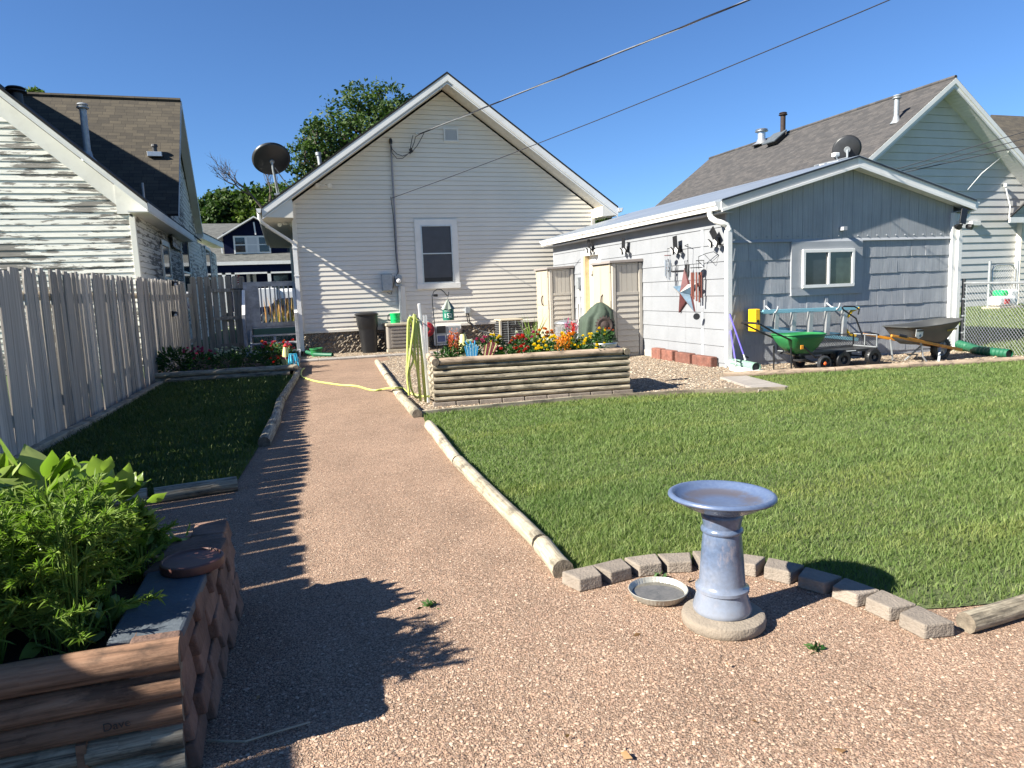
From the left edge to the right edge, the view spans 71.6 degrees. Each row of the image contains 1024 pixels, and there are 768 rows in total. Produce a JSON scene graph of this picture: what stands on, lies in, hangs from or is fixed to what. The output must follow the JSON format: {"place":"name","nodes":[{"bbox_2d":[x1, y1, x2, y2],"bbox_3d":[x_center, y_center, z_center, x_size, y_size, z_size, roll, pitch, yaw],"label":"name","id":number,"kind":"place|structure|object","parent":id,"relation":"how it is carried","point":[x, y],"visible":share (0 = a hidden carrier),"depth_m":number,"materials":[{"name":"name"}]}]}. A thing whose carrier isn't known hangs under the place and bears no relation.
{"place":"outdoors","nodes":[
{"label":"outdoors","id":0,"kind":"place"},
{"bbox_2d":[0,84,223,374],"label":"peeling house","id":1,"kind":"structure","parent":0,"point":[64,206],"depth_m":15.65,"materials":[{"name":"white paint"}]},
{"bbox_2d":[76,102,96,163],"bbox_3d":[-9.765,-5.759,16.259,0.390,1.324,0.384,-5,8,-17],"label":"roof flue","id":2,"kind":"object","parent":1,"relation":"on","point":[82,107],"visible":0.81,"depth_m":16.20,"materials":[{"name":"metal"}]},
{"bbox_2d":[160,239,172,312],"bbox_3d":[-9.499,-2.954,19.652,0.080,1.964,1.529,-5,8,-17],"label":"window","id":3,"kind":"structure","parent":1,"relation":"in","point":[164,245],"depth_m":19.49,"materials":[{"name":"white glass"}]},
{"bbox_2d":[180,242,191,310],"bbox_3d":[-10.820,-3.742,23.670,0.080,2.584,2.173,-5,8,-17],"label":"window","id":4,"kind":"structure","parent":1,"relation":"in","point":[185,256],"depth_m":23.45,"materials":[{"name":"white glass"}]},
{"bbox_2d":[6,319,301,407],"bbox_3d":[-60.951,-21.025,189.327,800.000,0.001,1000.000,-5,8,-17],"label":"ground","id":5,"kind":"structure","parent":0,"point":[274,331],"depth_m":27.05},
{"bbox_2d":[197,191,236,223],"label":"street tree","id":6,"kind":"object","parent":5,"relation":"on","point":[216,205],"visible":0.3,"depth_m":63.66,"materials":[{"name":"green plant"}]},
{"bbox_2d":[199,181,256,223],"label":"street tree","id":7,"kind":"object","parent":5,"relation":"on","point":[222,192],"visible":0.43,"depth_m":64.04,"materials":[{"name":"green plant"}]},
{"bbox_2d":[206,153,278,208],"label":"bare tree","id":8,"kind":"object","parent":5,"relation":"on","point":[240,185],"visible":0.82,"depth_m":54.44,"materials":[{"name":"brown plant"}]},
{"bbox_2d":[198,216,291,320],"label":"navy house","id":9,"kind":"structure","parent":5,"relation":"on","point":[247,253],"depth_m":51.55,"materials":[{"name":"paint"}]},
{"bbox_2d":[233,236,270,253],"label":"window","id":10,"kind":"structure","parent":9,"relation":"in","point":[242,244],"depth_m":51.77,"materials":[{"name":"white glass"}]},
{"bbox_2d":[242,281,300,356],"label":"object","id":11,"kind":"structure","parent":5,"relation":"on","point":[251,306],"depth_m":17.44,"materials":[{"name":"paint"}]},
{"bbox_2d":[270,75,413,196],"bbox_3d":[-7.238,-8.212,32.170,7.082,11.202,5.790,-5,8,-17],"label":"locust tree","id":12,"kind":"object","parent":5,"relation":"on","point":[326,143],"visible":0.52,"depth_m":31.29,"materials":[{"name":"green plant"}]},
{"bbox_2d":[256,72,622,355],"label":"white house","id":13,"kind":"structure","parent":5,"relation":"on","point":[472,238],"depth_m":17.67,"materials":[{"name":"beige plastic"}]},
{"bbox_2d":[252,142,290,195],"bbox_3d":[-5.488,-4.888,16.259,0.845,1.127,0.613,-5,8,-17],"label":"satellite dish","id":14,"kind":"object","parent":13,"relation":"on","point":[271,158],"visible":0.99,"depth_m":16.17,"materials":[{"name":"metal"}]},
{"bbox_2d":[387,138,398,293],"bbox_3d":[-2.995,-4.078,17.372,0.360,3.754,0.088,-5,8,-17],"label":"service mast","id":15,"kind":"object","parent":13,"relation":"attached to","point":[394,219],"visible":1,"depth_m":17.38,"materials":[{"name":"grey metal"}]},
{"bbox_2d":[392,0,889,197],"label":"phone cable","id":16,"kind":"object","parent":15,"relation":"attached to","point":[668,91],"visible":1,"depth_m":11.10,"materials":[{"name":"black rubber"}]},
{"bbox_2d":[394,276,406,321],"bbox_3d":[-2.747,-2.013,17.636,0.235,1.344,0.195,-5,8,-17],"label":"electric meter","id":17,"kind":"object","parent":13,"relation":"attached to","point":[401,299],"visible":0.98,"depth_m":17.64,"materials":[{"name":"metal"}]},
{"bbox_2d":[414,219,460,288],"bbox_3d":[-1.876,-3.265,17.848,1.116,1.719,0.065,-5,8,-17],"label":"window","id":18,"kind":"structure","parent":13,"relation":"in","point":[436,240],"depth_m":17.85,"materials":[{"name":"metal"}]},
{"bbox_2d":[433,324,460,345],"bbox_3d":[-1.645,-1.250,18.127,0.720,0.500,0.090,-5,8,-17],"label":"basement window","id":19,"kind":"structure","parent":13,"relation":"in","point":[442,331],"depth_m":18.07,"materials":[{"name":"white metal"}]},
{"bbox_2d":[540,155,979,367],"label":"grey shed","id":20,"kind":"structure","parent":5,"relation":"on","point":[879,244],"depth_m":11.96,"materials":[{"name":"paint"}]},
{"bbox_2d":[667,259,688,271],"bbox_3d":[2.917,-2.107,12.570,0.040,0.249,0.749,-5,8,-17],"label":"wall hook","id":21,"kind":"object","parent":20,"relation":"attached to","point":[679,270],"depth_m":12.41,"materials":[{"name":"black metal"}]},
{"bbox_2d":[674,260,695,312],"bbox_3d":[2.970,-1.687,12.323,0.150,0.905,0.797,-5,8,-17],"label":"barn star","id":22,"kind":"object","parent":21,"relation":"hanging from","point":[683,290],"visible":0.92,"depth_m":12.27,"materials":[{"name":"red metal"}]},
{"bbox_2d":[698,251,718,268],"bbox_3d":[3.172,-2.004,11.496,0.370,0.265,0.056,5,10,44],"label":"plant bracket","id":23,"kind":"object","parent":20,"relation":"attached to","point":[707,257],"visible":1,"depth_m":11.49,"materials":[{"name":"black metal"}]},
{"bbox_2d":[690,260,703,319],"bbox_3d":[3.077,-1.558,11.796,0.227,0.981,0.200,0,8,20],"label":"wind chime","id":24,"kind":"object","parent":23,"relation":"hanging from","point":[696,315],"visible":1,"depth_m":11.78,"materials":[{"name":"red metal"}]},
{"bbox_2d":[764,300,778,312],"bbox_3d":[4.147,-1.235,11.344,0.060,0.214,0.322,-5,8,-17],"label":"ladder hook","id":25,"kind":"object","parent":20,"relation":"attached to","point":[766,307],"visible":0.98,"depth_m":11.46,"materials":[{"name":"grey paint"}]},
{"bbox_2d":[748,306,859,340],"bbox_3d":[4.776,-0.950,11.555,2.058,0.622,0.195,-5,8,-17],"label":"stepladder","id":26,"kind":"object","parent":25,"relation":"hanging from","point":[753,315],"visible":0.79,"depth_m":11.50,"materials":[{"name":"metal"}]},
{"bbox_2d":[790,240,862,295],"bbox_3d":[5.221,-1.920,11.752,1.438,0.875,0.076,-5,8,-17],"label":"window","id":27,"kind":"structure","parent":20,"relation":"in","point":[816,267],"depth_m":11.72,"materials":[{"name":"grey paint"}]},
{"bbox_2d":[814,135,861,165],"bbox_3d":[5.725,-4.113,12.605,0.896,0.558,0.263,-3,8,-8],"label":"satellite dish","id":28,"kind":"object","parent":20,"relation":"on","point":[847,146],"visible":0.84,"depth_m":12.56,"materials":[{"name":"metal"}]},
{"bbox_2d":[656,75,1023,306],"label":"grey house","id":29,"kind":"structure","parent":5,"relation":"on","point":[948,115],"depth_m":23.50,"materials":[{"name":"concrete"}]},
{"bbox_2d":[986,260,1019,306],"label":"chain link gate","id":30,"kind":"structure","parent":5,"relation":"on","point":[991,277],"depth_m":22.55,"materials":[{"name":"metal"}]},
{"bbox_2d":[27,374,292,495],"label":"side lawn","id":31,"kind":"structure","parent":0,"point":[185,436],"depth_m":7.15,"materials":[{"name":"green plant"}]},
{"bbox_2d":[169,355,293,371],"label":"soil","id":32,"kind":"structure","parent":0,"point":[209,368],"depth_m":14.56,"materials":[{"name":"brown soil"}]},
{"bbox_2d":[156,345,193,372],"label":"shrub","id":33,"kind":"object","parent":32,"relation":"on","point":[162,365],"visible":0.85,"depth_m":12.98,"materials":[{"name":"green plant"}]},
{"bbox_2d":[181,346,216,370],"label":"flowering shrub","id":34,"kind":"object","parent":32,"relation":"on","point":[201,351],"visible":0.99,"depth_m":13.05,"materials":[{"name":"green plant"}]},
{"bbox_2d":[206,346,243,368],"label":"flowering shrub","id":35,"kind":"object","parent":32,"relation":"on","point":[218,362],"visible":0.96,"depth_m":13.11,"materials":[{"name":"green plant"}]},
{"bbox_2d":[230,342,263,367],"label":"flowering shrub","id":36,"kind":"object","parent":32,"relation":"on","point":[248,355],"visible":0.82,"depth_m":13.41,"materials":[{"name":"green plant"}]},
{"bbox_2d":[252,339,297,365],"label":"flowering shrub","id":37,"kind":"object","parent":32,"relation":"on","point":[269,349],"visible":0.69,"depth_m":13.88,"materials":[{"name":"green plant"}]},
{"bbox_2d":[258,288,293,317],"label":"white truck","id":38,"kind":"object","parent":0,"point":[276,292],"visible":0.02,"depth_m":47.05,"materials":[{"name":"metal"}]},
{"bbox_2d":[0,0,1023,217],"label":"sky","id":39,"kind":"structure","parent":0,"point":[246,75],"materials":[{"name":"blue"}]},
{"bbox_2d":[41,357,1023,767],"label":"gravel path","id":40,"kind":"structure","parent":0,"point":[321,429],"depth_m":2.70,"materials":[{"name":"beige gravel"}]},
{"bbox_2d":[30,408,116,451],"bbox_3d":[-4.846,0.493,7.917,0.100,0.070,2.586,-4,8,-13],"label":"edging board","id":41,"kind":"object","parent":40,"relation":"on","point":[54,439],"visible":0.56,"depth_m":7.59,"materials":[{"name":"wood"}]},
{"bbox_2d":[0,267,195,455],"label":"wooden fence","id":42,"kind":"object","parent":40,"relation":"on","point":[49,395],"visible":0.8,"depth_m":8.28,"materials":[{"name":"white wood"}]},
{"bbox_2d":[187,275,247,356],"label":"wooden gate","id":43,"kind":"structure","parent":42,"relation":"attached to","point":[236,289],"depth_m":18.18,"materials":[{"name":"grey wood"}]},
{"bbox_2d":[0,520,243,767],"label":"stone planter","id":44,"kind":"object","parent":40,"relation":"on","point":[141,686],"visible":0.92,"depth_m":2.02,"materials":[{"name":"stone"}]},
{"bbox_2d":[0,504,64,663],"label":"feathery plant","id":45,"kind":"object","parent":44,"relation":"on","point":[7,562],"visible":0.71,"depth_m":2.03,"materials":[{"name":"green plant"}]},
{"bbox_2d":[0,438,96,514],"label":"broad leaved plant","id":46,"kind":"object","parent":44,"relation":"on","point":[38,469],"visible":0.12,"depth_m":2.68,"materials":[{"name":"green plant"}]},
{"bbox_2d":[0,471,108,597],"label":"broad leaved plant","id":47,"kind":"object","parent":44,"relation":"on","point":[54,485],"visible":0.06,"depth_m":2.53,"materials":[{"name":"green plant"}]},
{"bbox_2d":[0,481,110,636],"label":"feathery plant","id":48,"kind":"object","parent":44,"relation":"on","point":[26,550],"visible":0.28,"depth_m":2.14,"materials":[{"name":"green plant"}]},
{"bbox_2d":[12,546,99,659],"bbox_3d":[-1.370,0.641,2.139,0.248,0.339,0.208,-5,8,-17],"label":"broad leaved plant","id":49,"kind":"object","parent":44,"relation":"on","point":[31,649],"visible":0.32,"depth_m":2.10,"materials":[{"name":"green plant"}]},
{"bbox_2d":[10,468,123,591],"bbox_3d":[-1.516,0.540,2.360,0.408,0.499,0.335,-5,8,-17],"label":"feathery plant","id":50,"kind":"object","parent":44,"relation":"on","point":[84,484],"visible":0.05,"depth_m":2.38,"materials":[{"name":"green plant"}]},
{"bbox_2d":[0,484,164,653],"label":"feathery plant","id":51,"kind":"object","parent":44,"relation":"on","point":[73,631],"visible":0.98,"depth_m":2.07,"materials":[{"name":"green plant"}]},
{"bbox_2d":[35,481,133,600],"bbox_3d":[-1.455,0.546,2.424,0.342,0.464,0.336,-5,8,-17],"label":"feathery plant","id":52,"kind":"object","parent":44,"relation":"on","point":[117,497],"visible":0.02,"depth_m":2.35,"materials":[{"name":"green plant"}]},
{"bbox_2d":[45,472,157,615],"bbox_3d":[-1.314,0.543,2.286,0.316,0.497,0.362,-5,8,-17],"label":"feathery plant","id":53,"kind":"object","parent":44,"relation":"on","point":[111,576],"visible":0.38,"depth_m":2.28,"materials":[{"name":"green plant"}]},
{"bbox_2d":[66,452,150,572],"bbox_3d":[-1.576,0.489,2.746,0.401,0.500,0.382,-5,8,-17],"label":"broad leaved plant","id":54,"kind":"object","parent":44,"relation":"on","point":[128,480],"visible":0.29,"depth_m":2.66,"materials":[{"name":"green plant"}]},
{"bbox_2d":[79,594,141,642],"bbox_3d":[-1.266,0.738,2.242,0.220,0.114,0.170,-8,9,-37],"label":"broad leaved plant","id":55,"kind":"object","parent":44,"relation":"on","point":[115,614],"visible":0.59,"depth_m":2.24,"materials":[{"name":"green plant"}]},
{"bbox_2d":[101,492,166,583],"bbox_3d":[-1.399,0.578,2.657,0.212,0.332,0.216,0,8,18],"label":"broad leaved plant","id":56,"kind":"object","parent":44,"relation":"on","point":[147,539],"visible":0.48,"depth_m":2.65,"materials":[{"name":"green plant"}]},
{"bbox_2d":[98,497,179,572],"bbox_3d":[-1.475,0.577,2.753,0.312,0.320,0.323,3,9,32],"label":"feathery plant","id":57,"kind":"object","parent":44,"relation":"on","point":[159,537],"visible":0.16,"depth_m":2.75,"materials":[{"name":"green plant"}]},
{"bbox_2d":[159,547,224,577],"bbox_3d":[-1.160,0.646,2.578,0.216,0.034,0.216,-5,8,-17],"label":"terracotta saucer","id":58,"kind":"object","parent":44,"relation":"on","point":[191,562],"visible":1,"depth_m":2.55,"materials":[{"name":"brown ceramic"}]},
{"bbox_2d":[154,476,237,502],"bbox_3d":[-2.241,0.748,5.049,0.539,0.111,0.111,-6,8,-27],"label":"edging log","id":59,"kind":"object","parent":40,"relation":"on","point":[198,488],"visible":0.94,"depth_m":5.01,"materials":[{"name":"grey wood"}]},
{"bbox_2d":[155,370,289,383],"bbox_3d":[-5.083,-0.124,12.546,2.225,0.108,0.104,-4,8,-14],"label":"border log","id":60,"kind":"object","parent":40,"relation":"on","point":[227,376],"visible":0.73,"depth_m":12.51,"materials":[{"name":"wood"}]},
{"bbox_2d":[154,364,294,378],"bbox_3d":[-5.039,-0.222,12.549,2.325,0.105,0.105,-4,8,-14],"label":"border log","id":61,"kind":"object","parent":60,"relation":"on","point":[222,371],"visible":1,"depth_m":12.50,"materials":[{"name":"grey wood"}]},
{"bbox_2d":[258,414,280,446],"bbox_3d":[-2.482,0.475,7.292,0.124,0.125,1.304,-4,8,-13],"label":"edging log","id":62,"kind":"object","parent":40,"relation":"on","point":[269,431],"visible":0.98,"depth_m":7.01,"materials":[{"name":"beige wood"}]},
{"bbox_2d":[396,392,421,417],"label":"edging log","id":63,"kind":"object","parent":40,"relation":"on","point":[411,407],"visible":0.97,"depth_m":8.31,"materials":[{"name":"beige wood"}]},
{"bbox_2d":[424,420,460,463],"bbox_3d":[-0.644,0.515,6.483,0.103,0.105,1.704,-4,8,-14],"label":"edging log","id":64,"kind":"object","parent":40,"relation":"on","point":[448,449],"visible":0.91,"depth_m":6.31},
{"bbox_2d":[453,456,545,547],"bbox_3d":[-0.135,0.730,4.695,0.102,0.107,1.960,-4,8,-16],"label":"edging log","id":65,"kind":"object","parent":40,"relation":"on","point":[520,523],"visible":0.94,"depth_m":4.40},
{"bbox_2d":[421,396,581,414],"bbox_3d":[-0.085,0.252,8.393,2.001,0.060,0.035,-5,8,-19],"label":"edging board","id":66,"kind":"object","parent":40,"relation":"on","point":[527,402],"visible":0.58,"depth_m":8.37,"materials":[{"name":"wood"}]},
{"bbox_2d":[533,536,573,577],"bbox_3d":[0.203,0.866,3.552,0.108,0.109,0.363,-4,8,-12],"label":"edging log","id":67,"kind":"object","parent":40,"relation":"on","point":[556,561],"visible":0.93,"depth_m":3.47,"materials":[{"name":"beige wood"}]},
{"bbox_2d":[562,565,601,591],"bbox_3d":[0.334,0.899,3.283,0.170,0.061,0.126,-5,8,-24],"label":"edging block","id":68,"kind":"object","parent":40,"relation":"on","point":[581,579],"depth_m":3.24,"materials":[{"name":"beige concrete"}]},
{"bbox_2d":[593,558,631,583],"bbox_3d":[0.481,0.885,3.355,0.172,0.060,0.126,-6,8,-26],"label":"edging block","id":69,"kind":"object","parent":40,"relation":"on","point":[614,571],"depth_m":3.31,"materials":[{"name":"beige concrete"}]},
{"bbox_2d":[582,389,694,399],"bbox_3d":[1.566,0.135,8.795,1.430,0.060,0.035,-3,7,-6],"label":"edging board","id":70,"kind":"object","parent":40,"relation":"on","point":[618,395],"visible":0.66,"depth_m":8.78,"materials":[{"name":"brown wood"}]},
{"bbox_2d":[624,554,661,576],"bbox_3d":[0.641,0.871,3.413,0.169,0.059,0.126,-4,8,-14],"label":"edging block","id":71,"kind":"object","parent":40,"relation":"on","point":[645,565],"depth_m":3.37,"materials":[{"name":"beige concrete"}]},
{"bbox_2d":[628,576,688,606],"bbox_3d":[0.644,0.916,3.129,0.260,0.036,0.260,-5,8,-17],"label":"metal pan","id":72,"kind":"object","parent":40,"relation":"on","point":[658,591],"visible":1,"depth_m":3.14,"materials":[{"name":"metal"}]},
{"bbox_2d":[301,345,1021,409],"bbox_3d":[1.697,-0.519,13.915,11.000,0.001,10.400,-5,8,-17],"label":"pebble bed","id":73,"kind":"object","parent":40,"relation":"on","point":[633,384],"visible":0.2,"depth_m":11.35,"materials":[{"name":"beige gravel"}]},
{"bbox_2d":[354,312,378,352],"bbox_3d":[-3.518,-1.254,17.287,0.572,0.992,0.585,-5,8,-17],"label":"wheeled bin","id":74,"kind":"object","parent":73,"relation":"on","point":[367,324],"visible":0.99,"depth_m":17.09,"materials":[{"name":"black plastic"}]},
{"bbox_2d":[382,321,429,352],"bbox_3d":[-2.605,-1.174,17.520,1.060,0.700,0.650,-5,8,-17],"label":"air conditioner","id":75,"kind":"object","parent":73,"relation":"on","point":[395,336],"visible":0.44,"depth_m":17.16,"materials":[{"name":"beige metal"}]},
{"bbox_2d":[409,304,429,402],"bbox_3d":[-1.164,-0.348,8.861,0.246,1.301,0.055,-8,9,-37],"label":"hose post","id":76,"kind":"object","parent":73,"relation":"on","point":[423,345],"visible":0.63,"depth_m":8.88,"materials":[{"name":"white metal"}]},
{"bbox_2d":[300,314,429,401],"bbox_3d":[-2.679,-0.557,11.188,0.527,1.134,5.809,-7,9,-33],"label":"garden hose","id":77,"kind":"object","parent":76,"relation":"hanging from","point":[416,331],"visible":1,"depth_m":8.77,"materials":[{"name":"yellow rubber"}]},
{"bbox_2d":[494,318,522,346],"bbox_3d":[-0.085,-1.300,17.815,0.610,0.680,0.580,-5,8,-17],"label":"air conditioner","id":78,"kind":"object","parent":73,"relation":"on","point":[506,328],"visible":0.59,"depth_m":17.56,"materials":[{"name":"beige metal"}]},
{"bbox_2d":[426,346,632,406],"bbox_3d":[0.170,-0.162,9.348,2.550,0.603,1.223,-4,8,-11],"label":"log planter","id":79,"kind":"object","parent":73,"relation":"on","point":[470,380],"visible":0.91,"depth_m":8.77,"materials":[{"name":"wood"}]},
{"bbox_2d":[534,265,574,342],"bbox_3d":[1.036,-1.911,17.412,0.724,1.910,0.927,-5,8,-17],"label":"storage cabinet","id":80,"kind":"object","parent":73,"relation":"on","point":[555,294],"visible":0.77,"depth_m":17.02,"materials":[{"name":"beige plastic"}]},
{"bbox_2d":[578,302,617,345],"bbox_3d":[1.658,-1.035,13.743,0.780,1.082,0.662,-5,8,-17],"label":"covered grill","id":81,"kind":"object","parent":73,"relation":"on","point":[590,317],"visible":0.58,"depth_m":13.54,"materials":[{"name":"green fabric"}]},
{"bbox_2d":[589,258,642,355],"bbox_3d":[2.083,-1.521,14.200,0.744,1.890,0.927,-5,8,-17],"label":"storage cabinet","id":82,"kind":"object","parent":73,"relation":"on","point":[617,287],"visible":0.65,"depth_m":13.82,"materials":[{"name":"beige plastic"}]},
{"bbox_2d":[721,367,834,376],"bbox_3d":[3.873,-0.161,10.329,1.687,0.104,0.104,-3,7,-5],"label":"edging log","id":83,"kind":"object","parent":73,"relation":"on","point":[770,372],"visible":0.62,"depth_m":10.29,"materials":[{"name":"beige wood"}]},
{"bbox_2d":[741,322,830,369],"bbox_3d":[4.070,-0.568,10.611,1.269,0.784,0.589,-5,8,-17],"label":"green wheelbarrow","id":84,"kind":"object","parent":73,"relation":"on","point":[791,344],"visible":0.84,"depth_m":10.54,"materials":[{"name":"green plastic"}]},
{"bbox_2d":[777,306,880,366],"bbox_3d":[4.917,-0.732,11.026,1.545,0.935,0.665,-5,8,-17],"label":"garden wagon","id":85,"kind":"object","parent":73,"relation":"on","point":[842,355],"visible":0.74,"depth_m":11.01,"materials":[{"name":"metal"}]},
{"bbox_2d":[834,363,908,371],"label":"edging log","id":86,"kind":"object","parent":73,"relation":"on","point":[874,366],"visible":0.63,"depth_m":10.44,"materials":[{"name":"beige wood"}]},
{"bbox_2d":[863,318,963,361],"bbox_3d":[6.457,-0.682,11.285,1.680,0.673,0.662,-5,8,-17],"label":"wheelbarrow","id":87,"kind":"object","parent":73,"relation":"on","point":[933,334],"visible":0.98,"depth_m":11.16,"materials":[{"name":"metal"}]},
{"bbox_2d":[907,356,1023,367],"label":"edging log","id":88,"kind":"object","parent":73,"relation":"on","point":[954,362],"visible":0.66,"depth_m":10.63,"materials":[{"name":"beige wood"}]},
{"bbox_2d":[954,340,1012,356],"bbox_3d":[7.881,-0.592,11.957,0.235,0.200,1.426,-2,7,4],"label":"corrugated pipe","id":89,"kind":"object","parent":73,"relation":"on","point":[981,350],"visible":0.91,"depth_m":11.74,"materials":[{"name":"green plastic"}]},
{"bbox_2d":[658,552,691,572],"bbox_3d":[0.798,0.864,3.438,0.165,0.054,0.126,-2,7,-1],"label":"edging block","id":90,"kind":"object","parent":40,"relation":"on","point":[676,562],"depth_m":3.39,"materials":[{"name":"beige concrete"}]},
{"bbox_2d":[668,480,777,641],"bbox_3d":[0.841,0.693,2.849,0.418,0.543,0.418,-5,8,-17],"label":"birdbath","id":91,"kind":"object","parent":40,"relation":"on","point":[719,606],"visible":1,"depth_m":2.78,"materials":[{"name":"ceramic"}]},
{"bbox_2d":[694,386,784,393],"bbox_3d":[2.834,0.080,8.843,1.117,0.060,0.035,-2,7,2],"label":"edging board","id":92,"kind":"object","parent":40,"relation":"on","point":[742,390],"visible":0.66,"depth_m":8.83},
{"bbox_2d":[744,554,764,576],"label":"edging block","id":93,"kind":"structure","parent":40,"relation":"on","point":[754,565],"depth_m":3.32,"materials":[{"name":"beige concrete"}]},
{"bbox_2d":[764,558,803,583],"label":"edging block","id":94,"kind":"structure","parent":40,"relation":"on","point":[782,571],"depth_m":3.24,"materials":[{"name":"beige concrete"}]},
{"bbox_2d":[798,567,841,593],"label":"edging block","id":95,"kind":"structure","parent":40,"relation":"on","point":[816,581],"depth_m":3.13,"materials":[{"name":"grey concrete"}]},
{"bbox_2d":[832,578,878,606],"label":"edging block","id":96,"kind":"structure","parent":40,"relation":"on","point":[851,592],"depth_m":3.00,"materials":[{"name":"beige concrete"}]},
{"bbox_2d":[865,590,915,620],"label":"edging block","id":97,"kind":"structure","parent":40,"relation":"on","point":[885,605],"depth_m":2.86,"materials":[{"name":"grey concrete"}]},
{"bbox_2d":[899,606,954,638],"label":"edging block","id":98,"kind":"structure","parent":40,"relation":"on","point":[921,622],"depth_m":2.70,"materials":[{"name":"beige stone"}]},
{"bbox_2d":[956,594,1023,633],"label":"edging log","id":99,"kind":"object","parent":40,"relation":"on","point":[981,618],"visible":1,"depth_m":2.73,"materials":[{"name":"beige wood"}]},
{"bbox_2d":[959,279,1023,354],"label":"chain link fence","id":100,"kind":"object","parent":40,"relation":"on","point":[963,309],"visible":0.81,"depth_m":12.12,"materials":[{"name":"metal"}]},
{"bbox_2d":[422,360,1023,608],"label":"lawn","id":101,"kind":"structure","parent":0,"point":[947,594],"depth_m":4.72,"materials":[{"name":"green plant"}]},
{"bbox_2d":[953,304,1023,355],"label":"neighbour lawn","id":102,"kind":"structure","parent":0,"point":[993,318],"depth_m":16.14,"materials":[{"name":"green plant"}]},
{"bbox_2d":[982,289,1021,309],"bbox_3d":[15.325,-2.631,22.184,1.000,0.640,0.600,-5,8,-17],"label":"soil bag","id":103,"kind":"object","parent":102,"relation":"on","point":[1002,301],"visible":0.69,"depth_m":22.07,"materials":[{"name":"white plastic"}]},
{"bbox_3d":[-2.298,-6.114,17.352,0.108,0.070,0.107,-5,8,-17],"label":"insulator","id":104,"kind":"object","parent":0,"visible":0},
{"bbox_2d":[420,0,749,133],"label":"service cable","id":105,"kind":"object","parent":104,"relation":"attached to","point":[707,16],"visible":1,"depth_m":12.20,"materials":[{"name":"rubber"}]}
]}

